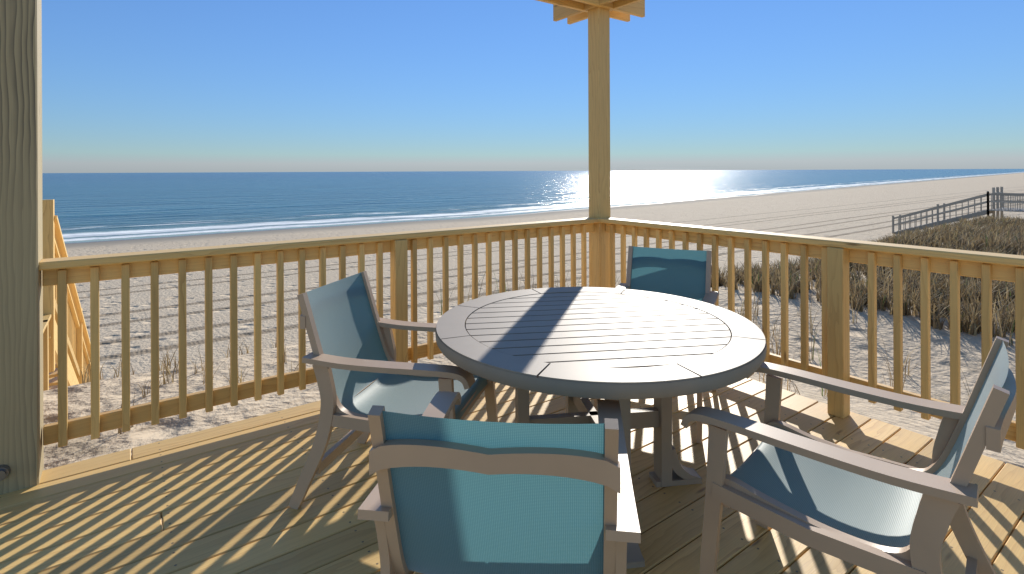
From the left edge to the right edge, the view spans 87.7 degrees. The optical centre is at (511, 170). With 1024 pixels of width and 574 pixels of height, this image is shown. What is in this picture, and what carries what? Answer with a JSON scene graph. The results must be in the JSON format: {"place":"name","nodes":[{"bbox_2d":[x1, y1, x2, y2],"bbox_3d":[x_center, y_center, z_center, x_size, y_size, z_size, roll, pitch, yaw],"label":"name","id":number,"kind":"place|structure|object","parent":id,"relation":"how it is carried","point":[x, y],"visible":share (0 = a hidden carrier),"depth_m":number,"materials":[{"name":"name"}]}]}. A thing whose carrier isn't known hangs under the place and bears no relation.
{"place":"outdoors","nodes":[
{"label":"outdoors","id":0,"kind":"place"},
{"bbox_2d":[0,378,1023,573],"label":"deck floor","id":1,"kind":"structure","parent":0,"point":[217,499],"depth_m":2.31,"materials":[{"name":"brown wood"}]},
{"bbox_2d":[0,0,43,494],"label":"wooden post","id":2,"kind":"object","parent":1,"relation":"on","point":[21,344],"visible":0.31,"depth_m":2.44,"materials":[{"name":"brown wood"}]},
{"bbox_2d":[0,464,10,480],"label":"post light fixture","id":3,"kind":"object","parent":2,"relation":"attached to","point":[5,470],"visible":1,"depth_m":2.39,"materials":[{"name":"grey metal"}]},
{"bbox_2d":[288,271,497,508],"bbox_3d":[-0.490,0.992,2.479,0.830,0.929,0.640,0,0,14],"label":"sling chair","id":4,"kind":"object","parent":1,"relation":"on","point":[359,371],"visible":0.77,"depth_m":2.44,"materials":[{"name":"teal fabric"}]},
{"bbox_2d":[358,391,640,573],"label":"sling chair","id":5,"kind":"object","parent":1,"relation":"on","point":[447,495],"visible":1,"depth_m":1.20,"materials":[{"name":"teal fabric"}]},
{"bbox_2d":[39,7,1023,449],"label":"deck railing","id":6,"kind":"object","parent":1,"relation":"on","point":[599,225],"visible":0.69,"depth_m":3.13,"materials":[{"name":"brown wood"}]},
{"bbox_2d":[537,0,644,23],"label":"overhead beams","id":7,"kind":"structure","parent":6,"relation":"attached to","point":[573,11],"depth_m":4.85,"materials":[{"name":"brown wood"}]},
{"bbox_2d":[435,287,766,568],"bbox_3d":[0.373,1.063,2.433,1.428,0.760,1.428,0,0,-8],"label":"round patio table","id":8,"kind":"object","parent":1,"relation":"on","point":[578,347],"visible":0.84,"depth_m":2.20,"materials":[{"name":"white plastic"}]},
{"bbox_2d":[594,246,718,443],"bbox_3d":[0.898,0.986,3.275,0.640,0.929,0.830,0,0,26],"label":"sling chair","id":9,"kind":"object","parent":1,"relation":"on","point":[682,273],"visible":0.3,"depth_m":3.56,"materials":[{"name":"teal fabric"}]},
{"bbox_2d":[681,336,1015,573],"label":"sling chair","id":10,"kind":"object","parent":1,"relation":"on","point":[875,514],"visible":0.99,"depth_m":1.65,"materials":[{"name":"teal fabric"}]},
{"bbox_2d":[42,169,1023,240],"bbox_3d":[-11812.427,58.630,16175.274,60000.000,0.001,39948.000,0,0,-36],"label":"sea water","id":11,"kind":"structure","parent":0,"point":[90,206],"depth_m":148.78,"materials":[{"name":"blue liquid"}]},
{"bbox_2d":[42,0,1023,172],"label":"sky","id":12,"kind":"structure","parent":0,"point":[129,86],"materials":[{"name":"blue"}]},
{"bbox_2d":[43,172,1023,530],"bbox_3d":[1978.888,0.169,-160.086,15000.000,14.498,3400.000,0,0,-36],"label":"beach sand","id":13,"kind":"structure","parent":0,"point":[859,212],"depth_m":19.97,"materials":[{"name":"beige sand"}]},
{"bbox_2d":[42,199,90,390],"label":"beach stairs","id":14,"kind":"structure","parent":13,"relation":"on","point":[78,341],"depth_m":5.90,"materials":[{"name":"brown wood"}]},
{"bbox_2d":[43,214,1023,433],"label":"dune grass","id":15,"kind":"structure","parent":13,"relation":"on","point":[993,234],"depth_m":9.36,"materials":[{"name":"brown plant"}]},
{"bbox_2d":[892,187,1023,233],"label":"fence","id":16,"kind":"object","parent":13,"relation":"on","point":[1001,201],"visible":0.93,"depth_m":34.68,"materials":[{"name":"grey wood"}]}
]}

